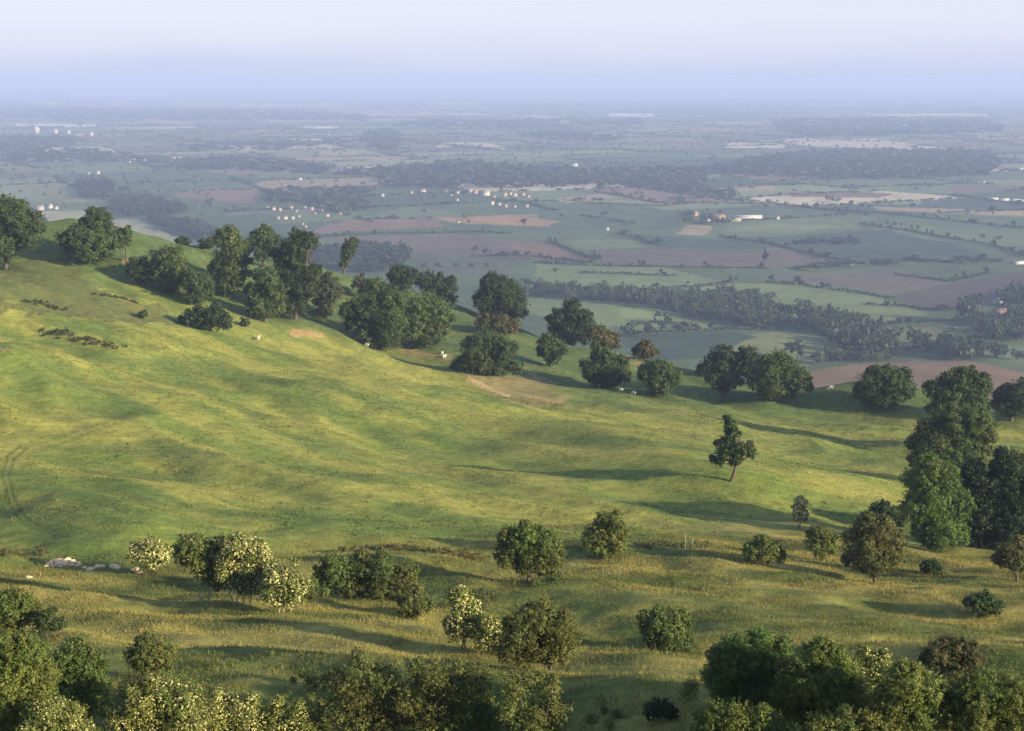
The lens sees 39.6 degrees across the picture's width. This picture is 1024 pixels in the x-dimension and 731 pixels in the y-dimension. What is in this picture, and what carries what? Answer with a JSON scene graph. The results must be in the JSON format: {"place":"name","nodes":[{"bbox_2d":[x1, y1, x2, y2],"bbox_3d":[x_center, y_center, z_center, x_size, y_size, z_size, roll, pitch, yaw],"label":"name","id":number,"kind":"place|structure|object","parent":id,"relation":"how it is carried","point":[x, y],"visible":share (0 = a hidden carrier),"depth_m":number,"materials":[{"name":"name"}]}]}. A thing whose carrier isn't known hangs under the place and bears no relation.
{"place":"outdoors","nodes":[
{"label":"outdoors","id":0,"kind":"place"},
{"bbox_2d":[0,85,1023,730],"bbox_3d":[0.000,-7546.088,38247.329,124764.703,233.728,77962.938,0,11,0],"label":"ground","id":1,"kind":"structure","parent":0,"point":[310,333],"depth_m":332.99,"materials":[{"name":"green plant"}]},
{"bbox_2d":[0,584,43,635],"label":"hawthorn bush","id":2,"kind":"object","parent":1,"relation":"on","point":[17,608],"visible":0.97,"depth_m":75.30,"materials":[{"name":"green plant"}]},
{"bbox_2d":[0,193,48,269],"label":"ash tree","id":3,"kind":"object","parent":1,"relation":"on","point":[21,228],"visible":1,"depth_m":384.01,"materials":[{"name":"green plant"}]},
{"bbox_2d":[0,628,70,730],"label":"hawthorn bush","id":4,"kind":"object","parent":1,"relation":"on","point":[27,676],"visible":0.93,"depth_m":43.96,"materials":[{"name":"green plant"}]},
{"bbox_2d":[29,604,67,637],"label":"hawthorn bush","id":5,"kind":"object","parent":1,"relation":"on","point":[44,620],"visible":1,"depth_m":74.56,"materials":[{"name":"green plant"}]},
{"bbox_2d":[15,689,99,730],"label":"elder bush","id":6,"kind":"object","parent":1,"relation":"on","point":[63,715],"visible":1,"depth_m":42.74,"materials":[{"name":"green plant"}]},
{"bbox_2d":[0,134,125,162],"bbox_3d":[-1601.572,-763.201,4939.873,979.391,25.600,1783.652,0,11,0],"label":"wood","id":7,"kind":"object","parent":1,"relation":"on","point":[15,148],"visible":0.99,"depth_m":4563.11,"materials":[{"name":"green plant"}]},
{"bbox_2d":[44,632,115,723],"bbox_3d":[-15.125,11.547,49.567,2.624,4.768,2.422,0,11,0],"label":"hawthorn bush","id":8,"kind":"object","parent":1,"relation":"on","point":[82,663],"visible":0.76,"depth_m":48.95,"materials":[{"name":"green plant"}]},
{"bbox_2d":[53,205,130,265],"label":"oak tree","id":9,"kind":"object","parent":1,"relation":"on","point":[88,239],"visible":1,"depth_m":390.19,"materials":[{"name":"green plant"}]},
{"bbox_2d":[74,176,116,197],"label":"wood","id":10,"kind":"object","parent":1,"relation":"on","point":[94,187],"visible":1,"depth_m":2924.09,"materials":[{"name":"green plant"}]},
{"bbox_2d":[42,661,225,716],"bbox_3d":[-14.672,12.955,55.216,9.123,3.698,6.656,-8,14,-35],"label":"scrub patch","id":11,"kind":"object","parent":1,"relation":"on","point":[104,709],"visible":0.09,"depth_m":56.32,"materials":[{"name":"green plant"}]},
{"bbox_2d":[124,255,152,285],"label":"hawthorn tree","id":12,"kind":"object","parent":1,"relation":"on","point":[138,271],"visible":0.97,"depth_m":381.86,"materials":[{"name":"green plant"}]},
{"bbox_2d":[107,192,187,216],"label":"wood","id":13,"kind":"object","parent":1,"relation":"on","point":[130,205],"visible":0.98,"depth_m":2529.57,"materials":[{"name":"green plant"}]},
{"bbox_2d":[125,531,173,572],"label":"elder bush","id":14,"kind":"object","parent":1,"relation":"on","point":[148,552],"visible":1,"depth_m":117.91,"materials":[{"name":"beige plant"}]},
{"bbox_2d":[122,631,180,678],"bbox_3d":[-15.525,12.875,61.022,2.520,3.090,2.210,0,11,0],"label":"hawthorn bush","id":15,"kind":"object","parent":1,"relation":"on","point":[144,654],"visible":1,"depth_m":60.58,"materials":[{"name":"green plant"}]},
{"bbox_2d":[100,668,212,730],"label":"elder bush","id":16,"kind":"object","parent":1,"relation":"on","point":[169,704],"visible":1,"depth_m":46.06,"materials":[{"name":"green plant"}]},
{"bbox_2d":[146,244,195,294],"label":"ash tree","id":17,"kind":"object","parent":1,"relation":"on","point":[168,265],"visible":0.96,"depth_m":379.02,"materials":[{"name":"green plant"}]},
{"bbox_2d":[146,209,219,237],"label":"wood","id":18,"kind":"object","parent":1,"relation":"on","point":[197,227],"visible":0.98,"depth_m":2195.10,"materials":[{"name":"green plant"}]},
{"bbox_2d":[178,266,215,304],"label":"hawthorn tree","id":19,"kind":"object","parent":1,"relation":"on","point":[197,290],"visible":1,"depth_m":373.73,"materials":[{"name":"green plant"}]},
{"bbox_2d":[171,530,229,602],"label":"tree","id":20,"kind":"object","parent":1,"relation":"on","point":[198,553],"visible":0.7,"depth_m":97.11,"materials":[{"name":"green plant"}]},
{"bbox_2d":[177,301,236,331],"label":"hawthorn bush","id":21,"kind":"object","parent":1,"relation":"on","point":[216,314],"visible":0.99,"depth_m":346.64,"materials":[{"name":"green plant"}]},
{"bbox_2d":[184,684,271,730],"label":"elder bush","id":22,"kind":"object","parent":1,"relation":"on","point":[241,711],"visible":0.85,"depth_m":48.74,"materials":[{"name":"green plant"}]},
{"bbox_2d":[207,223,253,297],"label":"oak tree","id":23,"kind":"object","parent":1,"relation":"on","point":[229,263],"visible":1,"depth_m":394.06,"materials":[{"name":"green plant"}]},
{"bbox_2d":[121,153,363,174],"bbox_3d":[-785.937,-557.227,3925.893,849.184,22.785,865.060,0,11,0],"label":"wood","id":24,"kind":"object","parent":1,"relation":"on","point":[209,163],"visible":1,"depth_m":3895.75,"materials":[{"name":"green plant"}]},
{"bbox_2d":[211,531,277,605],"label":"elder tree","id":25,"kind":"object","parent":1,"relation":"on","point":[240,562],"visible":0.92,"depth_m":96.12,"materials":[{"name":"green plant"}]},
{"bbox_2d":[247,222,281,266],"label":"oak tree","id":26,"kind":"object","parent":1,"relation":"on","point":[262,237],"visible":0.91,"depth_m":453.50,"materials":[{"name":"green plant"}]},
{"bbox_2d":[241,264,290,321],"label":"willow tree","id":27,"kind":"object","parent":1,"relation":"on","point":[263,293],"visible":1,"depth_m":376.82,"materials":[{"name":"green plant"}]},
{"bbox_2d":[177,136,368,150],"bbox_3d":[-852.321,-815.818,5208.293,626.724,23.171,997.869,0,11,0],"label":"wood","id":28,"kind":"object","parent":1,"relation":"on","point":[279,145],"visible":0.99,"depth_m":5133.90,"materials":[{"name":"green plant"}]},
{"bbox_2d":[255,557,312,612],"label":"elder tree","id":29,"kind":"object","parent":1,"relation":"on","point":[278,584],"visible":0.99,"depth_m":94.06,"materials":[{"name":"beige plant"}]},
{"bbox_2d":[250,693,327,730],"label":"elder bush","id":30,"kind":"object","parent":1,"relation":"on","point":[285,715],"visible":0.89,"depth_m":49.12,"materials":[{"name":"green plant"}]},
{"bbox_2d":[267,227,326,319],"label":"oak tree","id":31,"kind":"object","parent":1,"relation":"on","point":[297,277],"visible":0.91,"depth_m":387.66,"materials":[{"name":"green plant"}]},
{"bbox_2d":[259,183,378,211],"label":"wood","id":32,"kind":"object","parent":1,"relation":"on","point":[313,194],"visible":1,"depth_m":2807.17,"materials":[{"name":"green plant"}]},
{"bbox_2d":[311,270,344,318],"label":"ash tree","id":33,"kind":"object","parent":1,"relation":"on","point":[329,295],"visible":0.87,"depth_m":417.24,"materials":[{"name":"green plant"}]},
{"bbox_2d":[308,239,413,271],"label":"wood","id":34,"kind":"object","parent":1,"relation":"on","point":[373,255],"visible":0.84,"depth_m":1820.61,"materials":[{"name":"green plant"}]},
{"bbox_2d":[313,645,409,730],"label":"hawthorn tree","id":35,"kind":"object","parent":1,"relation":"on","point":[348,685],"visible":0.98,"depth_m":48.89,"materials":[{"name":"green plant"}]},
{"bbox_2d":[309,547,424,600],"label":"hawthorn bush","id":36,"kind":"object","parent":1,"relation":"on","point":[388,576],"visible":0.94,"depth_m":104.51,"materials":[{"name":"green plant"}]},
{"bbox_2d":[337,275,413,350],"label":"oak tree","id":37,"kind":"object","parent":1,"relation":"on","point":[372,318],"visible":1,"depth_m":392.01,"materials":[{"name":"green plant"}]},
{"bbox_2d":[363,127,405,149],"bbox_3d":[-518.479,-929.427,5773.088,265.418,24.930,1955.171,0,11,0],"label":"wood","id":38,"kind":"object","parent":1,"relation":"on","point":[392,139],"visible":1,"depth_m":5559.47,"materials":[{"name":"green plant"}]},
{"bbox_2d":[385,263,420,293],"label":"oak tree","id":39,"kind":"object","parent":1,"relation":"on","point":[401,276],"visible":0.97,"depth_m":498.62,"materials":[{"name":"green plant"}]},
{"bbox_2d":[338,540,480,559],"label":"scrub patch","id":40,"kind":"object","parent":1,"relation":"on","point":[415,547],"visible":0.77,"depth_m":131.67,"materials":[{"name":"green plant"}]},
{"bbox_2d":[392,583,435,620],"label":"hawthorn bush","id":41,"kind":"object","parent":1,"relation":"on","point":[412,602],"visible":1,"depth_m":97.94,"materials":[{"name":"green plant"}]},
{"bbox_2d":[401,287,456,348],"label":"ash tree","id":42,"kind":"object","parent":1,"relation":"on","point":[433,317],"visible":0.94,"depth_m":395.91,"materials":[{"name":"green plant"}]},
{"bbox_2d":[414,268,459,303],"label":"oak tree","id":43,"kind":"object","parent":1,"relation":"on","point":[431,281],"visible":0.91,"depth_m":512.06,"materials":[{"name":"green plant"}]},
{"bbox_2d":[261,666,629,730],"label":"scrub patch","id":44,"kind":"object","parent":1,"relation":"on","point":[310,695],"visible":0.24,"depth_m":52.99,"materials":[{"name":"green plant"}]},
{"bbox_2d":[392,651,504,730],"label":"hawthorn tree","id":45,"kind":"object","parent":1,"relation":"on","point":[456,716],"visible":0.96,"depth_m":48.23,"materials":[{"name":"green plant"}]},
{"bbox_2d":[440,580,487,648],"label":"elder tree","id":46,"kind":"object","parent":1,"relation":"on","point":[465,612],"visible":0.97,"depth_m":76.70,"materials":[{"name":"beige plant"}]},
{"bbox_2d":[365,158,590,188],"bbox_3d":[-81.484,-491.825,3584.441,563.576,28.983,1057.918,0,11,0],"label":"wood","id":47,"kind":"object","parent":1,"relation":"on","point":[504,173],"visible":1,"depth_m":3398.23,"materials":[{"name":"green plant"}]},
{"bbox_2d":[451,324,524,375],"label":"oak tree","id":48,"kind":"object","parent":1,"relation":"on","point":[486,354],"visible":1,"depth_m":364.35,"materials":[{"name":"green plant"}]},
{"bbox_2d":[471,610,507,655],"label":"elder bush","id":49,"kind":"object","parent":1,"relation":"on","point":[486,635],"visible":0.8,"depth_m":75.83,"materials":[{"name":"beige plant"}]},
{"bbox_2d":[473,312,522,334],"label":"hawthorn bush","id":50,"kind":"object","parent":1,"relation":"on","point":[503,322],"visible":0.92,"depth_m":436.34,"materials":[{"name":"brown plant"}]},
{"bbox_2d":[470,269,530,320],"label":"oak tree","id":51,"kind":"object","parent":1,"relation":"on","point":[497,294],"visible":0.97,"depth_m":487.72,"materials":[{"name":"green plant"}]},
{"bbox_2d":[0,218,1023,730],"bbox_3d":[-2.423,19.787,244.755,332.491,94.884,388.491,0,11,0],"label":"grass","id":52,"kind":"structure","parent":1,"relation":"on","point":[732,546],"depth_m":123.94,"materials":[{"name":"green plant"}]},
{"bbox_2d":[0,99,1023,223],"bbox_3d":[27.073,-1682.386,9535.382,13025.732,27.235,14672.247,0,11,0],"label":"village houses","id":53,"kind":"structure","parent":1,"relation":"on","point":[461,190],"depth_m":5503.76,"materials":[{"name":"plant"}]},
{"bbox_2d":[392,116,645,127],"bbox_3d":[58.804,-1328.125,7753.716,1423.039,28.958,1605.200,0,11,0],"label":"wood","id":54,"kind":"object","parent":1,"relation":"on","point":[478,122],"visible":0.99,"depth_m":7584.86,"materials":[{"name":"green plant"}]},
{"bbox_2d":[492,518,568,583],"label":"hawthorn tree","id":55,"kind":"object","parent":1,"relation":"on","point":[527,547],"visible":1,"depth_m":113.88,"materials":[{"name":"green plant"}]},
{"bbox_2d":[494,664,573,730],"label":"hawthorn tree","id":56,"kind":"object","parent":1,"relation":"on","point":[553,713],"visible":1,"depth_m":46.60,"materials":[{"name":"green plant"}]},
{"bbox_2d":[491,592,586,673],"bbox_3d":[1.147,11.706,60.766,4.116,4.242,3.171,0,11,0],"label":"hawthorn tree","id":57,"kind":"object","parent":1,"relation":"on","point":[536,635],"visible":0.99,"depth_m":60.20,"materials":[{"name":"green plant"}]},
{"bbox_2d":[536,330,568,366],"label":"ash tree","id":58,"kind":"object","parent":1,"relation":"on","point":[549,349],"visible":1,"depth_m":394.63,"materials":[{"name":"green plant"}]},
{"bbox_2d":[543,298,596,346],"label":"oak tree","id":59,"kind":"object","parent":1,"relation":"on","point":[570,322],"visible":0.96,"depth_m":479.38,"materials":[{"name":"green plant"}]},
{"bbox_2d":[515,129,627,140],"bbox_3d":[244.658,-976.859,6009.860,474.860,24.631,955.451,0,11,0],"label":"wood","id":60,"kind":"object","parent":1,"relation":"on","point":[580,135],"visible":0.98,"depth_m":5895.01,"materials":[{"name":"green plant"}]},
{"bbox_2d":[585,322,621,349],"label":"hawthorn bush","id":61,"kind":"object","parent":1,"relation":"on","point":[597,333],"visible":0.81,"depth_m":467.39,"materials":[{"name":"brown plant"}]},
{"bbox_2d":[579,507,629,558],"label":"hawthorn tree","id":62,"kind":"object","parent":1,"relation":"on","point":[606,533],"visible":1,"depth_m":131.38,"materials":[{"name":"green plant"}]},
{"bbox_2d":[577,340,633,387],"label":"oak tree","id":63,"kind":"object","parent":1,"relation":"on","point":[602,368],"visible":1,"depth_m":370.88,"materials":[{"name":"green plant"}]},
{"bbox_2d":[513,277,796,326],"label":"wood","id":64,"kind":"object","parent":1,"relation":"on","point":[720,303],"visible":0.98,"depth_m":1448.76,"materials":[{"name":"green plant"}]},
{"bbox_2d":[634,355,682,397],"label":"oak tree","id":65,"kind":"object","parent":1,"relation":"on","point":[658,377],"visible":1,"depth_m":358.71,"materials":[{"name":"green plant"}]},
{"bbox_2d":[578,164,739,196],"bbox_3d":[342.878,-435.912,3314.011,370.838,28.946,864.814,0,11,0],"label":"wood","id":66,"kind":"object","parent":1,"relation":"on","point":[666,177],"visible":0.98,"depth_m":3321.94,"materials":[{"name":"green plant"}]},
{"bbox_2d":[641,696,679,720],"bbox_3d":[5.071,12.159,48.594,1.349,1.809,1.175,0,11,0],"label":"hawthorn bush","id":67,"kind":"object","parent":1,"relation":"on","point":[666,708],"visible":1,"depth_m":48.41,"materials":[{"name":"green plant"}]},
{"bbox_2d":[636,603,694,653],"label":"hawthorn bush","id":68,"kind":"object","parent":1,"relation":"on","point":[667,630],"visible":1,"depth_m":89.39,"materials":[{"name":"green plant"}]},
{"bbox_2d":[694,343,741,375],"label":"oak tree","id":69,"kind":"object","parent":1,"relation":"on","point":[714,357],"visible":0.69,"depth_m":406.26,"materials":[{"name":"green plant"}]},
{"bbox_2d":[703,360,744,401],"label":"ash tree","id":70,"kind":"object","parent":1,"relation":"on","point":[722,380],"visible":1,"depth_m":365.00,"materials":[{"name":"green plant"}]},
{"bbox_2d":[708,414,757,481],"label":"oak tree","id":71,"kind":"object","parent":1,"relation":"on","point":[732,447],"visible":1,"depth_m":207.41,"materials":[{"name":"green plant"}]},
{"bbox_2d":[687,696,795,730],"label":"hawthorn bush","id":72,"kind":"object","parent":1,"relation":"on","point":[728,718],"visible":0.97,"depth_m":43.65,"materials":[{"name":"green plant"}]},
{"bbox_2d":[731,344,762,383],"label":"oak tree","id":73,"kind":"object","parent":1,"relation":"on","point":[748,355],"visible":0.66,"depth_m":404.94,"materials":[{"name":"green plant"}]},
{"bbox_2d":[699,623,804,711],"bbox_3d":[8.105,10.707,48.042,3.580,4.120,2.998,0,11,0],"label":"hawthorn bush","id":74,"kind":"object","parent":1,"relation":"on","point":[731,670],"visible":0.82,"depth_m":47.36,"materials":[{"name":"green plant"}]},
{"bbox_2d":[742,533,786,566],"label":"hawthorn bush","id":75,"kind":"object","parent":1,"relation":"on","point":[765,548],"visible":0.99,"depth_m":126.78,"materials":[{"name":"green plant"}]},
{"bbox_2d":[745,347,813,400],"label":"oak tree","id":76,"kind":"object","parent":1,"relation":"on","point":[777,377],"visible":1,"depth_m":359.80,"materials":[{"name":"green plant"}]},
{"bbox_2d":[766,632,876,728],"bbox_3d":[9.873,10.729,45.398,3.656,4.403,3.076,0,11,0],"label":"hawthorn bush","id":77,"kind":"object","parent":1,"relation":"on","point":[822,676],"visible":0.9,"depth_m":44.88,"materials":[{"name":"green plant"}]},
{"bbox_2d":[802,523,840,560],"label":"hawthorn tree","id":78,"kind":"object","parent":1,"relation":"on","point":[824,539],"visible":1,"depth_m":145.93,"materials":[{"name":"green plant"}]},
{"bbox_2d":[668,667,1016,730],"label":"scrub patch","id":79,"kind":"object","parent":1,"relation":"on","point":[688,687],"visible":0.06,"depth_m":49.00,"materials":[{"name":"green plant"}]},
{"bbox_2d":[793,302,903,355],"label":"wood","id":80,"kind":"object","parent":1,"relation":"on","point":[843,327],"visible":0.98,"depth_m":1261.46,"materials":[{"name":"green plant"}]},
{"bbox_2d":[786,703,912,730],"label":"hawthorn bush","id":81,"kind":"object","parent":1,"relation":"on","point":[847,719],"visible":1,"depth_m":42.38,"materials":[{"name":"green plant"}]},
{"bbox_2d":[702,146,1001,178],"bbox_3d":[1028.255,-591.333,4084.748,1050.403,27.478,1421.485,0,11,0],"label":"wood","id":82,"kind":"object","parent":1,"relation":"on","point":[854,161],"visible":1,"depth_m":3867.09,"materials":[{"name":"green plant"}]},
{"bbox_2d":[809,343,900,363],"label":"wood","id":83,"kind":"object","parent":1,"relation":"on","point":[840,356],"visible":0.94,"depth_m":1165.32,"materials":[{"name":"green plant"}]},
{"bbox_2d":[851,641,895,713],"bbox_3d":[12.297,11.204,48.256,2.310,3.821,2.316,9,14,38],"label":"elder bush","id":84,"kind":"object","parent":1,"relation":"on","point":[872,658],"visible":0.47,"depth_m":47.67,"materials":[{"name":"green plant"}]},
{"bbox_2d":[839,510,908,582],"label":"hawthorn tree","id":85,"kind":"object","parent":1,"relation":"on","point":[875,547],"visible":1,"depth_m":123.48,"materials":[{"name":"green plant"}]},
{"bbox_2d":[850,361,920,408],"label":"oak tree","id":86,"kind":"object","parent":1,"relation":"on","point":[883,386],"visible":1,"depth_m":349.97,"materials":[{"name":"green plant"}]},
{"bbox_2d":[862,498,908,526],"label":"hawthorn bush","id":87,"kind":"object","parent":1,"relation":"on","point":[884,507],"visible":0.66,"depth_m":194.46,"materials":[{"name":"green plant"}]},
{"bbox_2d":[771,116,1006,136],"bbox_3d":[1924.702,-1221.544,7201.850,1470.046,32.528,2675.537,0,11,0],"label":"wood","id":88,"kind":"object","parent":1,"relation":"on","point":[890,126],"visible":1,"depth_m":6943.06,"materials":[{"name":"green plant"}]},
{"bbox_2d":[790,253,1004,269],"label":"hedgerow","id":89,"kind":"object","parent":1,"relation":"on","point":[964,258],"visible":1,"depth_m":1845.97,"materials":[{"name":"green plant"}]},
{"bbox_2d":[862,656,953,730],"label":"hawthorn bush","id":90,"kind":"object","parent":1,"relation":"on","point":[914,694],"visible":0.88,"depth_m":42.64,"materials":[{"name":"green plant"}]},
{"bbox_2d":[895,452,981,553],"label":"sycamore tree","id":91,"kind":"object","parent":1,"relation":"on","point":[935,495],"visible":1,"depth_m":172.33,"materials":[{"name":"green plant"}]},
{"bbox_2d":[916,630,987,678],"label":"hawthorn bush","id":92,"kind":"object","parent":1,"relation":"on","point":[957,654],"visible":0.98,"depth_m":68.99,"materials":[{"name":"brown plant"}]},
{"bbox_2d":[904,400,1000,468],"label":"oak tree","id":93,"kind":"object","parent":1,"relation":"on","point":[954,434],"visible":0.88,"depth_m":235.08,"materials":[{"name":"green plant"}]},
{"bbox_2d":[921,364,994,419],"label":"oak tree","id":94,"kind":"object","parent":1,"relation":"on","point":[951,389],"visible":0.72,"depth_m":287.32,"materials":[{"name":"green plant"}]},
{"bbox_2d":[918,329,1008,359],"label":"wood","id":95,"kind":"object","parent":1,"relation":"on","point":[950,344],"visible":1,"depth_m":1184.26,"materials":[{"name":"green plant"}]},
{"bbox_2d":[934,663,1023,730],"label":"hawthorn bush","id":96,"kind":"object","parent":1,"relation":"on","point":[994,701],"visible":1,"depth_m":42.33,"materials":[{"name":"green plant"}]},
{"bbox_2d":[953,457,1012,550],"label":"yew tree","id":97,"kind":"object","parent":1,"relation":"on","point":[977,483],"visible":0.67,"depth_m":176.75,"materials":[{"name":"green plant"}]},
{"bbox_2d":[961,589,1006,619],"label":"hawthorn bush","id":98,"kind":"object","parent":1,"relation":"on","point":[986,602],"visible":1,"depth_m":105.00,"materials":[{"name":"green plant"}]},
{"bbox_2d":[965,303,1023,339],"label":"wood","id":99,"kind":"object","parent":1,"relation":"on","point":[1010,322],"visible":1,"depth_m":1321.85,"materials":[{"name":"green plant"}]},
{"bbox_2d":[980,444,1023,545],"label":"yew tree","id":100,"kind":"object","parent":1,"relation":"on","point":[1008,469],"visible":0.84,"depth_m":175.88,"materials":[{"name":"green plant"}]},
{"bbox_2d":[986,376,1023,420],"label":"oak tree","id":101,"kind":"object","parent":1,"relation":"on","point":[1008,398],"visible":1,"depth_m":334.07,"materials":[{"name":"green plant"}]},
{"bbox_2d":[989,534,1023,581],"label":"hawthorn tree","id":102,"kind":"object","parent":1,"relation":"on","point":[1010,557],"visible":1,"depth_m":130.04,"materials":[{"name":"green plant"}]},
{"bbox_2d":[994,280,1023,305],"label":"wood","id":103,"kind":"object","parent":1,"relation":"on","point":[1010,295],"visible":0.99,"depth_m":1506.00,"materials":[{"name":"green plant"}]},
{"bbox_2d":[0,0,1023,84],"label":"sky","id":104,"kind":"structure","parent":0,"point":[43,42],"materials":[{"name":"blue"}]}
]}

